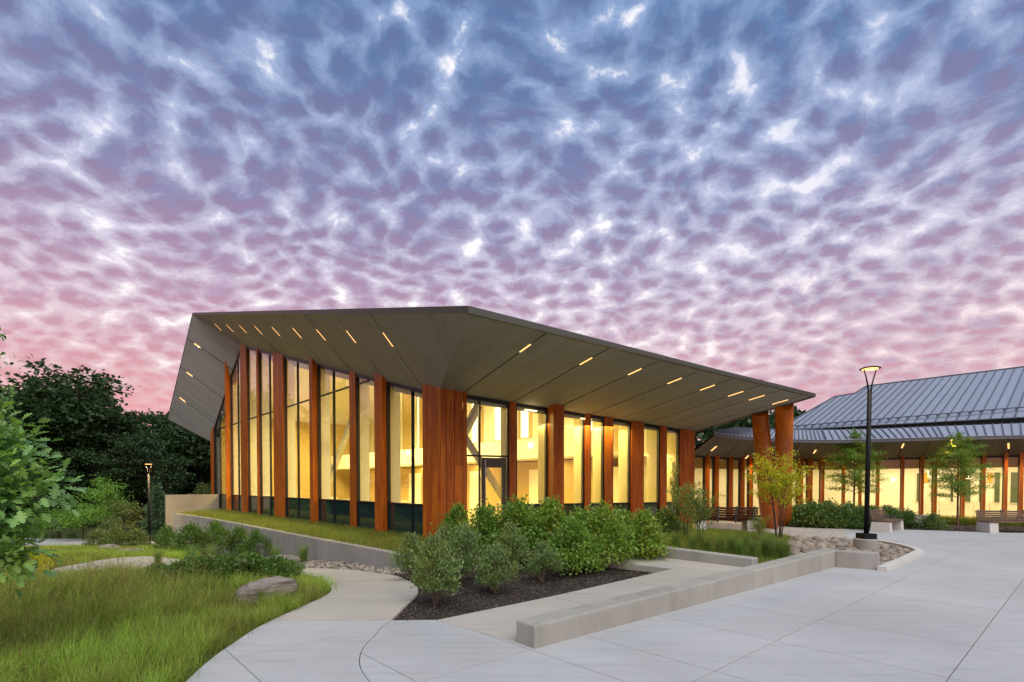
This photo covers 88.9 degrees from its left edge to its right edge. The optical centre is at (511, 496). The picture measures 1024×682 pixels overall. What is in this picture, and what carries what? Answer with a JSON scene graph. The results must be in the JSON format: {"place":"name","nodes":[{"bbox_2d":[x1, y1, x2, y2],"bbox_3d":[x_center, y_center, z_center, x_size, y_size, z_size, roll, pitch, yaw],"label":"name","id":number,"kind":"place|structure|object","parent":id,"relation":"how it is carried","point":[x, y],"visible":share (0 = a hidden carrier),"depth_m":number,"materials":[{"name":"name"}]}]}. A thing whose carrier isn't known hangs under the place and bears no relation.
{"place":"outdoors","nodes":[
{"label":"outdoors","id":0,"kind":"place"},
{"bbox_2d":[12,538,153,546],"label":"drive","id":1,"kind":"structure","parent":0,"point":[55,541],"depth_m":32.57,"materials":[{"name":"concrete"}]},
{"bbox_2d":[43,500,115,539],"bbox_3d":[-27.970,1.614,33.591,3.977,2.964,3.521,-1,1,-25],"label":"garden tree","id":2,"kind":"object","parent":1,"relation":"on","point":[66,520],"visible":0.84,"depth_m":33.33,"materials":[{"name":"green plant"}]},
{"bbox_2d":[97,498,147,534],"bbox_3d":[-24.568,1.620,32.914,2.781,2.979,2.569,0,1,-1],"label":"garden tree","id":3,"kind":"object","parent":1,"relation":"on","point":[124,509],"visible":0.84,"depth_m":32.97,"materials":[{"name":"green plant"}]},
{"bbox_2d":[11,543,202,567],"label":"grass","id":4,"kind":"structure","parent":0,"point":[76,552],"depth_m":19.22,"materials":[{"name":"green plant"}]},
{"bbox_2d":[80,526,112,547],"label":"garden shrub","id":5,"kind":"object","parent":4,"relation":"on","point":[96,534],"visible":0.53,"depth_m":26.76,"materials":[{"name":"green plant"}]},
{"bbox_2d":[94,524,140,546],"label":"garden shrub","id":6,"kind":"object","parent":4,"relation":"on","point":[114,535],"visible":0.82,"depth_m":26.11,"materials":[{"name":"green plant"}]},
{"bbox_2d":[121,527,153,546],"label":"garden shrub","id":7,"kind":"object","parent":4,"relation":"on","point":[138,532],"visible":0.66,"depth_m":26.89,"materials":[{"name":"green plant"}]},
{"bbox_2d":[149,524,184,549],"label":"garden shrub","id":8,"kind":"object","parent":4,"relation":"on","point":[167,532],"visible":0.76,"depth_m":22.24,"materials":[{"name":"green plant"}]},
{"bbox_2d":[167,520,211,551],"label":"garden shrub","id":9,"kind":"object","parent":4,"relation":"on","point":[188,531],"visible":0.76,"depth_m":20.83,"materials":[{"name":"green plant"}]},
{"bbox_2d":[187,519,236,553],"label":"garden shrub","id":10,"kind":"object","parent":4,"relation":"on","point":[216,529],"visible":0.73,"depth_m":20.95,"materials":[{"name":"green plant"}]},
{"bbox_2d":[0,555,251,680],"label":"grass","id":11,"kind":"structure","parent":0,"point":[190,588],"depth_m":7.13,"materials":[{"name":"green plant"}]},
{"bbox_2d":[0,563,343,681],"bbox_3d":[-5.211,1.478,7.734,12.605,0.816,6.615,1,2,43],"label":"edge grass","id":12,"kind":"structure","parent":0,"point":[176,657],"depth_m":5.40,"materials":[{"name":"green plant"}]},
{"bbox_2d":[0,401,92,598],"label":"oak tree","id":13,"kind":"object","parent":12,"relation":"on","point":[19,496],"visible":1,"depth_m":4.70,"materials":[{"name":"green plant"}]},
{"bbox_2d":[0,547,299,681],"bbox_3d":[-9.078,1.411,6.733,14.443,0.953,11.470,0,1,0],"label":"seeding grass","id":14,"kind":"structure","parent":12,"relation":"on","point":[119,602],"depth_m":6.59,"materials":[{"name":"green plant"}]},
{"bbox_2d":[154,558,208,585],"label":"perennial","id":15,"kind":"object","parent":12,"relation":"on","point":[178,564],"visible":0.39,"depth_m":9.19,"materials":[{"name":"green plant"}]},
{"bbox_2d":[163,552,229,584],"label":"perennial","id":16,"kind":"object","parent":12,"relation":"on","point":[200,563],"visible":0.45,"depth_m":9.18,"materials":[{"name":"green plant"}]},
{"bbox_2d":[197,551,253,585],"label":"perennial","id":17,"kind":"object","parent":12,"relation":"on","point":[231,560],"visible":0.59,"depth_m":9.31,"materials":[{"name":"green plant"}]},
{"bbox_2d":[218,549,288,583],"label":"perennial","id":18,"kind":"object","parent":12,"relation":"on","point":[254,561],"visible":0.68,"depth_m":9.54,"materials":[{"name":"green plant"}]},
{"bbox_2d":[232,576,297,605],"bbox_3d":[-3.667,1.431,7.730,0.934,0.432,0.524,-16,2,-24],"label":"boulder","id":19,"kind":"object","parent":12,"relation":"on","point":[271,583],"visible":0.65,"depth_m":7.57,"materials":[{"name":"grey stone"}]},
{"bbox_2d":[252,552,304,577],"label":"perennial","id":20,"kind":"object","parent":12,"relation":"on","point":[276,560],"visible":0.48,"depth_m":9.99,"materials":[{"name":"green plant"}]},
{"bbox_2d":[45,556,418,620],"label":"garden path","id":21,"kind":"structure","parent":0,"point":[361,595],"depth_m":7.95,"materials":[{"name":"concrete"}]},
{"bbox_2d":[225,514,426,551],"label":"strip soil","id":22,"kind":"structure","parent":0,"point":[332,526],"depth_m":18.60,"materials":[{"name":"green soil"}]},
{"bbox_2d":[176,508,446,555],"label":"grass strip","id":23,"kind":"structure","parent":22,"relation":"on","point":[382,541],"depth_m":19.38,"materials":[{"name":"green plant"}]},
{"bbox_2d":[298,558,406,575],"bbox_3d":[-5.520,1.937,15.413,2.859,0.971,11.654,-1,2,-39],"label":"stone strip","id":24,"kind":"object","parent":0,"point":[338,565],"visible":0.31,"depth_m":13.31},
{"bbox_2d":[0,511,789,573],"bbox_3d":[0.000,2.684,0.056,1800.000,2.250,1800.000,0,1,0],"label":"ground","id":25,"kind":"structure","parent":0,"point":[88,528],"depth_m":43.94,"materials":[{"name":"green plant"}]},
{"bbox_2d":[0,327,25,433],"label":"tall tree","id":26,"kind":"object","parent":25,"relation":"on","point":[5,398],"visible":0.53,"depth_m":24.66,"materials":[{"name":"green plant"}]},
{"bbox_2d":[15,421,96,527],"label":"dark tree","id":27,"kind":"object","parent":25,"relation":"on","point":[57,462],"visible":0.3,"depth_m":45.02,"materials":[{"name":"green plant"}]},
{"bbox_2d":[0,353,168,524],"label":"dark tree","id":28,"kind":"object","parent":25,"relation":"on","point":[56,402],"visible":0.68,"depth_m":45.51,"materials":[{"name":"green plant"}]},
{"bbox_2d":[50,429,149,526],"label":"dark tree","id":29,"kind":"object","parent":25,"relation":"on","point":[92,459],"visible":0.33,"depth_m":45.65,"materials":[{"name":"green plant"}]},
{"bbox_2d":[78,475,134,531],"bbox_3d":[-28.000,0.750,35.994,3.717,4.612,4.317,-1,2,-44],"label":"garden tree","id":30,"kind":"object","parent":25,"relation":"on","point":[104,493],"visible":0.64,"depth_m":35.65,"materials":[{"name":"green plant"}]},
{"bbox_2d":[92,428,196,526],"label":"dark tree","id":31,"kind":"object","parent":25,"relation":"on","point":[137,458],"visible":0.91,"depth_m":46.07,"materials":[{"name":"green plant"}]},
{"bbox_2d":[102,399,192,521],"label":"dark tree","id":32,"kind":"object","parent":25,"relation":"on","point":[148,419],"visible":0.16,"depth_m":53.54,"materials":[{"name":"green plant"}]},
{"bbox_2d":[138,483,165,537],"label":"conifer tree","id":33,"kind":"object","parent":25,"relation":"on","point":[152,504],"visible":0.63,"depth_m":35.72,"materials":[{"name":"green plant"}]},
{"bbox_2d":[131,407,210,490],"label":"dark tree","id":34,"kind":"object","parent":25,"relation":"on","point":[193,441],"visible":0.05,"depth_m":52.83,"materials":[{"name":"green plant"}]},
{"bbox_2d":[154,426,210,493],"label":"dark tree","id":35,"kind":"object","parent":25,"relation":"on","point":[203,470],"visible":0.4,"depth_m":52.74,"materials":[{"name":"green plant"}]},
{"bbox_2d":[165,494,218,538],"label":"concrete end wall","id":36,"kind":"structure","parent":25,"relation":"on","point":[180,503],"depth_m":34.90,"materials":[{"name":"beige concrete"}]},
{"bbox_2d":[214,524,256,555],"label":"garden shrub","id":37,"kind":"object","parent":25,"relation":"on","point":[239,533],"visible":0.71,"depth_m":20.09,"materials":[{"name":"green plant"}]},
{"bbox_2d":[234,528,271,554],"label":"garden shrub","id":38,"kind":"object","parent":25,"relation":"on","point":[253,538],"visible":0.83,"depth_m":19.05,"materials":[{"name":"green plant"}]},
{"bbox_2d":[174,513,414,568],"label":"retaining wall","id":39,"kind":"structure","parent":25,"relation":"on","point":[327,550],"depth_m":16.56,"materials":[{"name":"concrete"}]},
{"bbox_2d":[0,375,805,518],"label":"wood","id":40,"kind":"object","parent":25,"relation":"on","point":[703,435],"visible":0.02,"depth_m":63.22,"materials":[{"name":"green plant"}]},
{"bbox_2d":[168,306,815,537],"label":"pavilion","id":41,"kind":"structure","parent":25,"relation":"on","point":[399,420],"depth_m":18.36,"materials":[{"name":"brown"}]},
{"bbox_2d":[214,394,225,509],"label":"window","id":42,"kind":"structure","parent":41,"relation":"in","point":[222,497],"depth_m":36.15,"materials":[{"name":"brown metal"}]},
{"bbox_2d":[230,349,241,511],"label":"window","id":43,"kind":"structure","parent":41,"relation":"in","point":[235,499],"depth_m":33.15,"materials":[{"name":"brown metal"}]},
{"bbox_2d":[247,347,257,513],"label":"window","id":44,"kind":"structure","parent":41,"relation":"in","point":[252,500],"depth_m":31.02,"materials":[{"name":"brown metal"}]},
{"bbox_2d":[259,350,273,515],"bbox_3d":[-13.293,-3.541,28.424,0.120,9.290,2.652,-1,2,-42],"label":"window","id":45,"kind":"structure","parent":41,"relation":"in","point":[266,502],"depth_m":28.79,"materials":[{"name":"brown metal"}]},
{"bbox_2d":[284,356,309,520],"bbox_3d":[-10.103,-2.913,24.875,0.120,8.184,3.923,-1,2,-42],"label":"window","id":46,"kind":"structure","parent":41,"relation":"in","point":[298,508],"depth_m":25.28,"materials":[{"name":"brown metal"}]},
{"bbox_2d":[317,364,349,526],"bbox_3d":[-7.459,-2.280,21.938,0.120,7.041,3.289,-1,2,-42],"label":"window","id":47,"kind":"structure","parent":41,"relation":"in","point":[333,510],"depth_m":22.00,"materials":[{"name":"brown metal"}]},
{"bbox_2d":[356,374,374,529],"bbox_3d":[-5.380,-1.722,19.629,0.120,6.020,1.872,-1,2,-42],"label":"window","id":48,"kind":"structure","parent":41,"relation":"in","point":[365,509],"depth_m":20.22,"materials":[{"name":"brown metal"}]},
{"bbox_2d":[386,381,422,536],"bbox_3d":[-3.483,-1.355,17.518,0.120,5.376,2.736,-1,2,-42],"label":"window","id":49,"kind":"structure","parent":41,"relation":"in","point":[401,517],"depth_m":17.70,"materials":[{"name":"brown metal"}]},
{"bbox_2d":[409,473,420,503],"bbox_3d":[-6.484,-0.431,34.888,0.050,2.200,1.500,-1,2,-42],"label":"indoor door","id":50,"kind":"structure","parent":41,"relation":"in","point":[417,475],"depth_m":34.64,"materials":[{"name":"yellow"}]},
{"bbox_2d":[470,471,477,509],"bbox_3d":[-2.046,-0.327,29.936,0.050,2.200,1.200,-1,2,-42],"label":"indoor door","id":51,"kind":"structure","parent":41,"relation":"in","point":[473,474],"depth_m":30.07,"materials":[{"name":"yellow"}]},
{"bbox_2d":[467,395,508,530],"bbox_3d":[-0.798,-1.026,16.417,1.444,4.264,0.120,0,1,-21],"label":"window","id":52,"kind":"structure","parent":41,"relation":"in","point":[479,399],"depth_m":16.37,"materials":[{"name":"brown metal"}]},
{"bbox_2d":[481,457,505,525],"bbox_3d":[-0.592,-0.071,16.531,0.808,2.290,0.188,-1,1,-27],"label":"door","id":53,"kind":"structure","parent":41,"relation":"in","point":[485,462],"depth_m":16.46,"materials":[{"name":"brown metal"}]},
{"bbox_2d":[516,403,547,529],"bbox_3d":[0.618,-0.848,16.951,1.115,4.326,0.120,0,1,-21],"label":"window","id":54,"kind":"structure","parent":41,"relation":"in","point":[544,409],"depth_m":17.05,"materials":[{"name":"brown metal"}]},
{"bbox_2d":[529,469,537,503],"bbox_3d":[1.224,-0.251,26.287,0.050,2.200,1.000,-1,2,-42],"label":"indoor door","id":55,"kind":"structure","parent":41,"relation":"in","point":[533,474],"depth_m":26.39,"materials":[{"name":"yellow"}]},
{"bbox_2d":[564,411,584,517],"bbox_3d":[1.955,-0.788,17.452,0.983,4.185,0.120,0,1,-21],"label":"window","id":56,"kind":"structure","parent":41,"relation":"in","point":[569,507],"depth_m":17.55,"materials":[{"name":"brown metal"}]},
{"bbox_2d":[590,415,603,512],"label":"window","id":57,"kind":"structure","parent":41,"relation":"in","point":[592,416],"depth_m":17.81,"materials":[{"name":"brown metal"}]},
{"bbox_2d":[613,418,630,521],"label":"window","id":58,"kind":"structure","parent":41,"relation":"in","point":[626,505],"depth_m":18.20,"materials":[{"name":"brown metal"}]},
{"bbox_2d":[644,423,659,515],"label":"window","id":59,"kind":"structure","parent":41,"relation":"in","point":[653,506],"depth_m":18.62,"materials":[{"name":"brown metal"}]},
{"bbox_2d":[666,427,679,516],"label":"window","id":60,"kind":"structure","parent":41,"relation":"in","point":[677,431],"depth_m":18.92,"materials":[{"name":"brown metal"}]},
{"bbox_2d":[523,534,757,566],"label":"wall","id":61,"kind":"structure","parent":25,"relation":"on","point":[710,557],"depth_m":10.38,"materials":[{"name":"concrete"}]},
{"bbox_2d":[516,548,879,648],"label":"seat wall","id":62,"kind":"structure","parent":25,"relation":"on","point":[543,630],"depth_m":7.12,"materials":[{"name":"concrete"}]},
{"bbox_2d":[695,422,1023,520],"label":"gallery wing","id":63,"kind":"structure","parent":25,"relation":"on","point":[723,460],"depth_m":24.98,"materials":[{"name":"glass"}]},
{"bbox_2d":[1010,471,1017,503],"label":"inner window","id":64,"kind":"structure","parent":63,"relation":"in","point":[1013,474],"depth_m":26.58,"materials":[{"name":"green glass"}]},
{"bbox_2d":[793,366,1023,439],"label":"shed roof building","id":65,"kind":"structure","parent":25,"relation":"on","point":[995,396],"depth_m":35.84,"materials":[{"name":"metal"}]},
{"bbox_2d":[0,0,1023,473],"label":"sky","id":66,"kind":"structure","parent":0,"point":[805,195],"materials":[{"name":"blue"}]},
{"bbox_2d":[390,541,655,620],"bbox_3d":[-1.271,1.657,11.374,5.599,0.589,8.446,-1,1,-33],"label":"mulch bed","id":67,"kind":"object","parent":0,"point":[480,593],"visible":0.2,"depth_m":8.48,"materials":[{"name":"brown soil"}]},
{"bbox_2d":[387,531,429,581],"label":"bayberry shrub","id":68,"kind":"object","parent":67,"relation":"on","point":[409,541],"visible":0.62,"depth_m":9.38,"materials":[{"name":"green plant"}]},
{"bbox_2d":[405,531,465,606],"bbox_3d":[-1.090,1.030,7.403,0.967,1.097,0.979,1,1,33],"label":"bayberry shrub","id":69,"kind":"object","parent":67,"relation":"on","point":[440,578],"visible":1,"depth_m":7.28,"materials":[{"name":"green plant"}]},
{"bbox_2d":[430,499,478,541],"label":"dogwood shrub","id":70,"kind":"object","parent":67,"relation":"on","point":[457,511],"visible":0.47,"depth_m":12.80,"materials":[{"name":"green plant"}]},
{"bbox_2d":[442,522,489,583],"bbox_3d":[-0.792,0.989,9.103,0.948,1.109,1.090,0,1,-7],"label":"bayberry shrub","id":71,"kind":"object","parent":67,"relation":"on","point":[466,535],"visible":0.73,"depth_m":9.02,"materials":[{"name":"green plant"}]},
{"bbox_2d":[452,497,504,554],"bbox_3d":[-0.652,0.744,11.846,1.420,1.441,1.344,0,1,-5],"label":"dogwood shrub","id":72,"kind":"object","parent":67,"relation":"on","point":[484,519],"visible":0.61,"depth_m":11.74,"materials":[{"name":"green plant"}]},
{"bbox_2d":[472,541,522,594],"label":"bayberry shrub","id":73,"kind":"object","parent":67,"relation":"on","point":[492,557],"visible":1,"depth_m":8.15,"materials":[{"name":"green plant"}]},
{"bbox_2d":[492,518,534,571],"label":"bayberry shrub","id":74,"kind":"object","parent":67,"relation":"on","point":[509,535],"visible":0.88,"depth_m":10.13,"materials":[{"name":"green plant"}]},
{"bbox_2d":[484,493,544,562],"bbox_3d":[0.210,0.706,11.495,1.626,1.541,1.908,0,1,-12],"label":"dogwood shrub","id":75,"kind":"object","parent":67,"relation":"on","point":[517,513],"visible":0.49,"depth_m":11.47,"materials":[{"name":"green plant"}]},
{"bbox_2d":[522,539,566,582],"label":"bayberry shrub","id":76,"kind":"object","parent":67,"relation":"on","point":[546,557],"visible":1,"depth_m":9.13,"materials":[{"name":"green plant"}]},
{"bbox_2d":[519,492,574,555],"bbox_3d":[0.690,0.706,11.315,1.621,1.584,1.605,0,1,14],"label":"dogwood shrub","id":77,"kind":"object","parent":67,"relation":"on","point":[549,513],"visible":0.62,"depth_m":11.15,"materials":[{"name":"green plant"}]},
{"bbox_2d":[546,511,607,575],"bbox_3d":[1.159,0.898,9.773,1.145,1.260,1.210,1,1,31],"label":"dogwood shrub","id":78,"kind":"object","parent":67,"relation":"on","point":[570,544],"visible":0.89,"depth_m":9.71,"materials":[{"name":"green plant"}]},
{"bbox_2d":[561,504,610,557],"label":"dogwood shrub","id":79,"kind":"object","parent":67,"relation":"on","point":[579,514],"visible":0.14,"depth_m":11.50,"materials":[{"name":"green plant"}]},
{"bbox_2d":[572,498,641,571],"bbox_3d":[1.831,0.784,10.322,1.388,1.480,1.628,0,1,18],"label":"dogwood shrub","id":80,"kind":"object","parent":67,"relation":"on","point":[601,516],"visible":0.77,"depth_m":10.33,"materials":[{"name":"green plant"}]},
{"bbox_2d":[609,504,674,560],"bbox_3d":[2.708,0.838,11.158,1.479,1.321,1.464,0,1,-8],"label":"dogwood shrub","id":81,"kind":"object","parent":67,"relation":"on","point":[644,525],"visible":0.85,"depth_m":11.00,"materials":[{"name":"green plant"}]},
{"bbox_2d":[186,529,1023,681],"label":"plaza","id":82,"kind":"structure","parent":0,"point":[947,606],"depth_m":5.68,"materials":[{"name":"concrete"}]},
{"bbox_2d":[435,550,741,641],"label":"ramp","id":83,"kind":"structure","parent":82,"relation":"on","point":[499,622],"depth_m":7.92,"materials":[{"name":"concrete"}]},
{"bbox_2d":[787,535,913,564],"bbox_3d":[8.445,1.344,13.028,2.960,0.339,7.963,1,1,29],"label":"stone bed","id":84,"kind":"object","parent":82,"relation":"on","point":[887,553],"visible":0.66,"depth_m":13.38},
{"bbox_2d":[853,366,880,549],"bbox_3d":[9.325,-0.859,13.664,0.570,5.046,0.570,0,1,-4],"label":"street lamp","id":85,"kind":"object","parent":84,"relation":"on","point":[866,540],"visible":0.92,"depth_m":13.61,"materials":[{"name":"metal"}]},
{"bbox_2d":[869,508,903,532],"bbox_3d":[14.073,0.904,19.607,1.980,0.832,0.694,-1,2,-42],"label":"bench","id":86,"kind":"object","parent":82,"relation":"on","point":[887,525],"visible":0.92,"depth_m":19.22,"materials":[{"name":"concrete"}]},
{"bbox_2d":[877,540,923,571],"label":"stone bed curb","id":87,"kind":"structure","parent":82,"relation":"on","point":[902,560],"depth_m":11.83,"materials":[{"name":"concrete"}]},
{"bbox_2d":[550,521,791,563],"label":"ornamental grass","id":88,"kind":"structure","parent":0,"point":[710,531],"depth_m":13.87,"materials":[{"name":"green plant"}]},
{"bbox_2d":[653,503,690,533],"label":"shrub","id":89,"kind":"object","parent":88,"relation":"on","point":[665,514],"visible":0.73,"depth_m":14.96,"materials":[{"name":"green plant"}]},
{"bbox_2d":[668,455,680,530],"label":"serviceberry tree","id":90,"kind":"object","parent":88,"relation":"on","point":[674,477],"visible":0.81,"depth_m":15.06,"materials":[{"name":"green plant"}]},
{"bbox_2d":[666,481,705,536],"bbox_3d":[4.693,0.347,13.983,0.957,1.603,0.959,1,2,38],"label":"serviceberry tree","id":91,"kind":"object","parent":88,"relation":"on","point":[680,508],"visible":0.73,"depth_m":13.98,"materials":[{"name":"green plant"}]},
{"bbox_2d":[679,483,725,532],"bbox_3d":[4.730,0.450,13.165,1.006,1.589,1.004,0,1,-15],"label":"serviceberry tree","id":92,"kind":"object","parent":88,"relation":"on","point":[698,505],"visible":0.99,"depth_m":13.08,"materials":[{"name":"green plant"}]},
{"bbox_2d":[753,525,779,558],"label":"grass clump","id":93,"kind":"object","parent":88,"relation":"on","point":[765,550],"visible":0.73,"depth_m":11.85,"materials":[{"name":"green plant"}]},
{"bbox_2d":[743,446,816,537],"bbox_3d":[7.139,-0.100,14.014,1.884,2.672,2.076,1,1,33],"label":"maple tree","id":94,"kind":"object","parent":88,"relation":"on","point":[784,483],"visible":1,"depth_m":13.94,"materials":[{"name":"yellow plant"}]},
{"bbox_2d":[706,521,845,537],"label":"walk","id":95,"kind":"structure","parent":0,"point":[821,532],"depth_m":19.13,"materials":[{"name":"concrete"}]},
{"bbox_2d":[692,506,758,531],"bbox_3d":[6.538,0.708,16.043,1.780,0.832,0.694,0,1,8],"label":"bench","id":96,"kind":"object","parent":95,"relation":"on","point":[729,515],"visible":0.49,"depth_m":15.76,"materials":[{"name":"wood"}]},
{"bbox_2d":[758,521,1023,532],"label":"border mulch","id":97,"kind":"object","parent":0,"point":[972,529],"visible":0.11,"depth_m":20.45,"materials":[{"name":"brown wood"}]},
{"bbox_2d":[792,498,837,527],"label":"azalea shrub","id":98,"kind":"object","parent":97,"relation":"on","point":[813,508],"visible":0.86,"depth_m":21.01,"materials":[{"name":"green plant"}]},
{"bbox_2d":[805,501,851,528],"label":"azalea shrub","id":99,"kind":"object","parent":97,"relation":"on","point":[828,507],"visible":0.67,"depth_m":20.74,"materials":[{"name":"green plant"}]},
{"bbox_2d":[829,502,863,528],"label":"azalea shrub","id":100,"kind":"object","parent":97,"relation":"on","point":[844,509],"visible":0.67,"depth_m":20.42,"materials":[{"name":"green plant"}]},
{"bbox_2d":[818,428,890,501],"bbox_3d":[15.893,-0.993,24.181,2.849,4.480,3.026,-1,1,-23],"label":"larch tree","id":101,"kind":"object","parent":97,"relation":"on","point":[858,475],"visible":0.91,"depth_m":23.91,"materials":[{"name":"green plant"}]},
{"bbox_2d":[846,502,878,528],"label":"azalea shrub","id":102,"kind":"object","parent":97,"relation":"on","point":[860,510],"visible":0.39,"depth_m":20.34,"materials":[{"name":"green plant"}]},
{"bbox_2d":[892,507,926,527],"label":"azalea shrub","id":103,"kind":"object","parent":97,"relation":"on","point":[907,515],"visible":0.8,"depth_m":20.93,"materials":[{"name":"green plant"}]},
{"bbox_2d":[915,511,950,529],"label":"azalea shrub","id":104,"kind":"object","parent":97,"relation":"on","point":[931,519],"visible":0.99,"depth_m":20.25,"materials":[{"name":"green plant"}]},
{"bbox_2d":[923,431,1007,524],"bbox_3d":[19.108,-0.801,22.314,3.104,4.167,2.637,0,1,-16],"label":"larch tree","id":105,"kind":"object","parent":97,"relation":"on","point":[961,455],"visible":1,"depth_m":22.16,"materials":[{"name":"green plant"}]},
{"bbox_2d":[975,510,1023,532],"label":"bench","id":106,"kind":"object","parent":97,"relation":"on","point":[987,525],"visible":0.98,"depth_m":19.04,"materials":[{"name":"wood"}]},
{"bbox_2d":[935,515,1023,525],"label":"border grass","id":107,"kind":"structure","parent":0,"point":[966,520],"depth_m":22.80,"materials":[{"name":"green plant"}]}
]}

